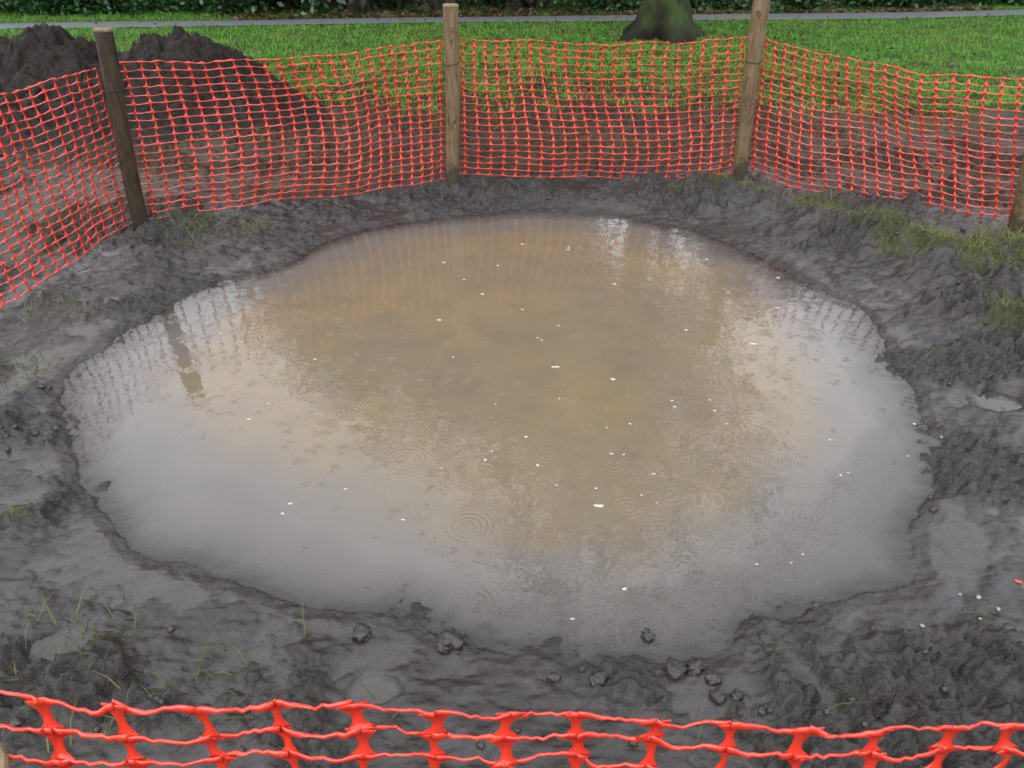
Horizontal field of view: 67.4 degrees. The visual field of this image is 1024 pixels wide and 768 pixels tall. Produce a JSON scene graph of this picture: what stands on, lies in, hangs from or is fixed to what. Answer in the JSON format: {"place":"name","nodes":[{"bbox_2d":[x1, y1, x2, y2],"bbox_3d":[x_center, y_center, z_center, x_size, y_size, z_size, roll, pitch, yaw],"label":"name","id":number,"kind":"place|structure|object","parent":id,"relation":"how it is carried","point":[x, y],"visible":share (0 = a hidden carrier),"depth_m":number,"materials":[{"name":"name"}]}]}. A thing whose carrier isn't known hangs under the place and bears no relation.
{"place":"outdoors","nodes":[
{"label":"outdoors","id":0,"kind":"place"},
{"bbox_2d":[80,214,909,639],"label":"water","id":1,"kind":"structure","parent":0,"point":[332,370],"depth_m":2.95,"materials":[{"name":"brown liquid"}]},
{"bbox_2d":[0,0,1023,767],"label":"ground","id":2,"kind":"structure","parent":0,"point":[966,538],"depth_m":2.66,"materials":[{"name":"soil"}]},
{"bbox_2d":[0,742,9,767],"bbox_3d":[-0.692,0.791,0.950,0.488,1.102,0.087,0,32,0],"label":"wooden post","id":3,"kind":"object","parent":2,"relation":"on","point":[4,760],"visible":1,"depth_m":0.69,"materials":[{"name":"brown wood"}]},
{"bbox_2d":[0,690,1023,767],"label":"barrier netting","id":4,"kind":"object","parent":3,"relation":"attached to","point":[504,737],"visible":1,"depth_m":0.71,"materials":[{"name":"orange plastic"}]},
{"bbox_2d":[0,0,83,16],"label":"leafy bush","id":5,"kind":"object","parent":2,"relation":"on","point":[7,6],"visible":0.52,"depth_m":13.09,"materials":[{"name":"green plant"}]},
{"bbox_2d":[2,0,128,18],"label":"leafy bush","id":6,"kind":"object","parent":2,"relation":"on","point":[48,3],"visible":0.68,"depth_m":12.84,"materials":[{"name":"green plant"}]},
{"bbox_2d":[32,0,161,15],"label":"leafy bush","id":7,"kind":"object","parent":2,"relation":"on","point":[117,6],"visible":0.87,"depth_m":12.98,"materials":[{"name":"green plant"}]},
{"bbox_2d":[93,27,148,230],"bbox_3d":[-2.152,-1.338,4.278,0.172,1.180,0.107,0,32,0],"label":"wooden post","id":8,"kind":"object","parent":2,"relation":"on","point":[110,67],"visible":0.93,"depth_m":4.18,"materials":[{"name":"brown wood"}]},
{"bbox_2d":[0,22,332,155],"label":"soil heap","id":9,"kind":"object","parent":2,"relation":"on","point":[36,54],"visible":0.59,"depth_m":6.33,"materials":[{"name":"brown soil"}]},
{"bbox_2d":[105,0,227,15],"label":"leafy bush","id":10,"kind":"object","parent":2,"relation":"on","point":[166,5],"visible":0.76,"depth_m":13.18,"materials":[{"name":"green plant"}]},
{"bbox_2d":[172,0,290,15],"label":"leafy bush","id":11,"kind":"object","parent":2,"relation":"on","point":[243,7],"visible":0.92,"depth_m":13.15,"materials":[{"name":"green plant"}]},
{"bbox_2d":[194,0,386,12],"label":"dark evergreen","id":12,"kind":"object","parent":2,"relation":"on","point":[276,5],"visible":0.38,"depth_m":13.62,"materials":[{"name":"green plant"}]},
{"bbox_2d":[300,0,347,15],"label":"leafy bush","id":13,"kind":"object","parent":2,"relation":"on","point":[325,8],"visible":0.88,"depth_m":13.13,"materials":[{"name":"green plant"}]},
{"bbox_2d":[265,0,433,19],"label":"dark evergreen","id":14,"kind":"object","parent":2,"relation":"on","point":[358,5],"visible":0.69,"depth_m":13.41,"materials":[{"name":"green plant"}]},
{"bbox_2d":[351,622,371,642],"bbox_3d":[-0.408,0.676,2.088,0.056,0.045,0.067,-5,32,-8],"label":"mud clod","id":15,"kind":"object","parent":2,"relation":"on","point":[361,632],"visible":1,"depth_m":2.08,"materials":[{"name":"grey soil"}]},
{"bbox_2d":[250,0,577,10],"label":"dark evergreen","id":16,"kind":"object","parent":2,"relation":"on","point":[437,4],"visible":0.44,"depth_m":13.64,"materials":[{"name":"green plant"}]},
{"bbox_2d":[434,639,449,654],"bbox_3d":[-0.178,0.700,2.050,0.054,0.036,0.048,-27,41,-36],"label":"mud clod","id":17,"kind":"object","parent":2,"relation":"on","point":[439,647],"visible":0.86,"depth_m":2.04,"materials":[{"name":"grey soil"}]},
{"bbox_2d":[442,3,459,187],"bbox_3d":[-0.388,-1.807,5.002,0.126,1.205,0.107,0,32,0],"label":"wooden post","id":18,"kind":"object","parent":2,"relation":"on","point":[451,48],"visible":0.94,"depth_m":4.91,"materials":[{"name":"brown wood"}]},
{"bbox_2d":[0,36,1023,307],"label":"barrier netting","id":19,"kind":"object","parent":18,"relation":"attached to","point":[586,126],"visible":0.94,"depth_m":4.76,"materials":[{"name":"orange plastic"}]},
{"bbox_2d":[438,627,468,650],"bbox_3d":[-0.162,0.689,2.061,0.084,0.056,0.069,18,36,26],"label":"mud clod","id":20,"kind":"object","parent":2,"relation":"on","point":[452,638],"visible":0.98,"depth_m":2.05,"materials":[{"name":"grey soil"}]},
{"bbox_2d":[0,0,1023,114],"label":"lawn grass","id":21,"kind":"structure","parent":2,"relation":"on","point":[975,64],"depth_m":9.95,"materials":[{"name":"green plant"}]},
{"bbox_2d":[0,117,1023,766],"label":"mud crumbs","id":22,"kind":"object","parent":2,"relation":"on","point":[16,721],"visible":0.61,"depth_m":2.07,"materials":[{"name":"soil"}]},
{"bbox_2d":[480,0,548,9],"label":"dark evergreen","id":23,"kind":"object","parent":2,"relation":"on","point":[523,3],"visible":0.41,"depth_m":13.83,"materials":[{"name":"green plant"}]},
{"bbox_2d":[547,671,561,683],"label":"mud clod","id":24,"kind":"object","parent":2,"relation":"on","point":[554,677],"visible":1,"depth_m":1.97,"materials":[{"name":"grey soil"}]},
{"bbox_2d":[540,0,640,14],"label":"leafy bush","id":25,"kind":"object","parent":2,"relation":"on","point":[597,5],"visible":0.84,"depth_m":13.27,"materials":[{"name":"green plant"}]},
{"bbox_2d":[589,670,607,685],"bbox_3d":[0.220,0.757,1.968,0.047,0.037,0.056,20,37,28],"label":"mud clod","id":26,"kind":"object","parent":2,"relation":"on","point":[600,677],"visible":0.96,"depth_m":1.96,"materials":[{"name":"grey soil"}]},
{"bbox_2d":[232,3,994,19],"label":"verge leaves","id":27,"kind":"object","parent":2,"relation":"on","point":[625,12],"visible":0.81,"depth_m":13.09,"materials":[{"name":"green plant"}]},
{"bbox_2d":[605,0,640,12],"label":"leafy bush","id":28,"kind":"object","parent":2,"relation":"on","point":[631,3],"visible":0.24,"depth_m":13.38,"materials":[{"name":"green plant"}]},
{"bbox_2d":[641,627,655,642],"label":"mud clod","id":29,"kind":"object","parent":2,"relation":"on","point":[648,636],"visible":1,"depth_m":2.09,"materials":[{"name":"grey soil"}]},
{"bbox_2d":[618,0,710,44],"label":"mossy tree","id":30,"kind":"object","parent":2,"relation":"on","point":[671,21],"visible":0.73,"depth_m":10.48,"materials":[{"name":"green plant"}]},
{"bbox_2d":[664,657,687,680],"bbox_3d":[0.426,0.744,1.992,0.062,0.050,0.070,2,32,3],"label":"mud clod","id":31,"kind":"object","parent":2,"relation":"on","point":[675,669],"visible":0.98,"depth_m":1.98,"materials":[{"name":"grey soil"}]},
{"bbox_2d":[686,659,705,675],"bbox_3d":[0.477,0.739,1.999,0.059,0.043,0.051,-7,33,-11],"label":"mud clod","id":32,"kind":"object","parent":2,"relation":"on","point":[695,667],"visible":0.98,"depth_m":1.99,"materials":[{"name":"grey soil"}]},
{"bbox_2d":[704,668,722,685],"bbox_3d":[0.514,0.752,1.965,0.047,0.031,0.043,10,33,16],"label":"mud clod","id":33,"kind":"object","parent":2,"relation":"on","point":[713,678],"visible":1,"depth_m":1.96,"materials":[{"name":"grey soil"}]},
{"bbox_2d":[708,688,725,704],"bbox_3d":[0.515,0.779,1.917,0.042,0.030,0.048,-24,39,-33],"label":"mud clod","id":34,"kind":"object","parent":2,"relation":"on","point":[718,696],"visible":1,"depth_m":1.91,"materials":[{"name":"grey soil"}]},
{"bbox_2d":[689,0,749,10],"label":"leafy bush","id":35,"kind":"object","parent":2,"relation":"on","point":[710,4],"visible":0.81,"depth_m":13.45,"materials":[{"name":"green plant"}]},
{"bbox_2d":[730,689,744,700],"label":"mud clod","id":36,"kind":"object","parent":2,"relation":"on","point":[736,694],"visible":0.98,"depth_m":1.91,"materials":[{"name":"grey soil"}]},
{"bbox_2d":[733,0,769,176],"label":"wooden post","id":37,"kind":"object","parent":2,"relation":"on","point":[757,32],"visible":0.93,"depth_m":5.02,"materials":[{"name":"brown wood"}]},
{"bbox_2d":[728,0,810,13],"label":"leafy bush","id":38,"kind":"object","parent":2,"relation":"on","point":[746,5],"visible":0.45,"depth_m":13.35,"materials":[{"name":"green plant"}]},
{"bbox_2d":[772,0,830,10],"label":"leafy bush","id":39,"kind":"object","parent":2,"relation":"on","point":[806,4],"visible":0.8,"depth_m":13.49,"materials":[{"name":"green plant"}]},
{"bbox_2d":[820,0,942,8],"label":"leafy bush","id":40,"kind":"object","parent":2,"relation":"on","point":[867,3],"visible":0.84,"depth_m":13.81,"materials":[{"name":"green plant"}]},
{"bbox_2d":[882,0,1000,7],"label":"leafy bush","id":41,"kind":"object","parent":2,"relation":"on","point":[956,3],"visible":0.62,"depth_m":13.95,"materials":[{"name":"green plant"}]},
{"bbox_2d":[968,0,1023,7],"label":"leafy bush","id":42,"kind":"object","parent":2,"relation":"on","point":[1007,2],"visible":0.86,"depth_m":14.17,"materials":[{"name":"green plant"}]},
{"bbox_2d":[1008,155,1023,232],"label":"wooden post","id":43,"kind":"object","parent":2,"relation":"on","point":[1016,218],"visible":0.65,"depth_m":4.37,"materials":[{"name":"brown wood"}]},
{"bbox_2d":[0,65,1023,767],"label":"trampled grass","id":44,"kind":"structure","parent":0,"point":[940,235],"depth_m":5.32,"materials":[{"name":"green plant"}]},
{"bbox_2d":[0,9,1023,28],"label":"path","id":45,"kind":"structure","parent":0,"point":[886,15],"depth_m":12.41,"materials":[{"name":"grey asphalt"}]},
{"bbox_2d":[38,0,1023,107],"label":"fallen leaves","id":46,"kind":"object","parent":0,"point":[585,89],"visible":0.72,"depth_m":9.16,"materials":[{"name":"brown plant"}]}
]}

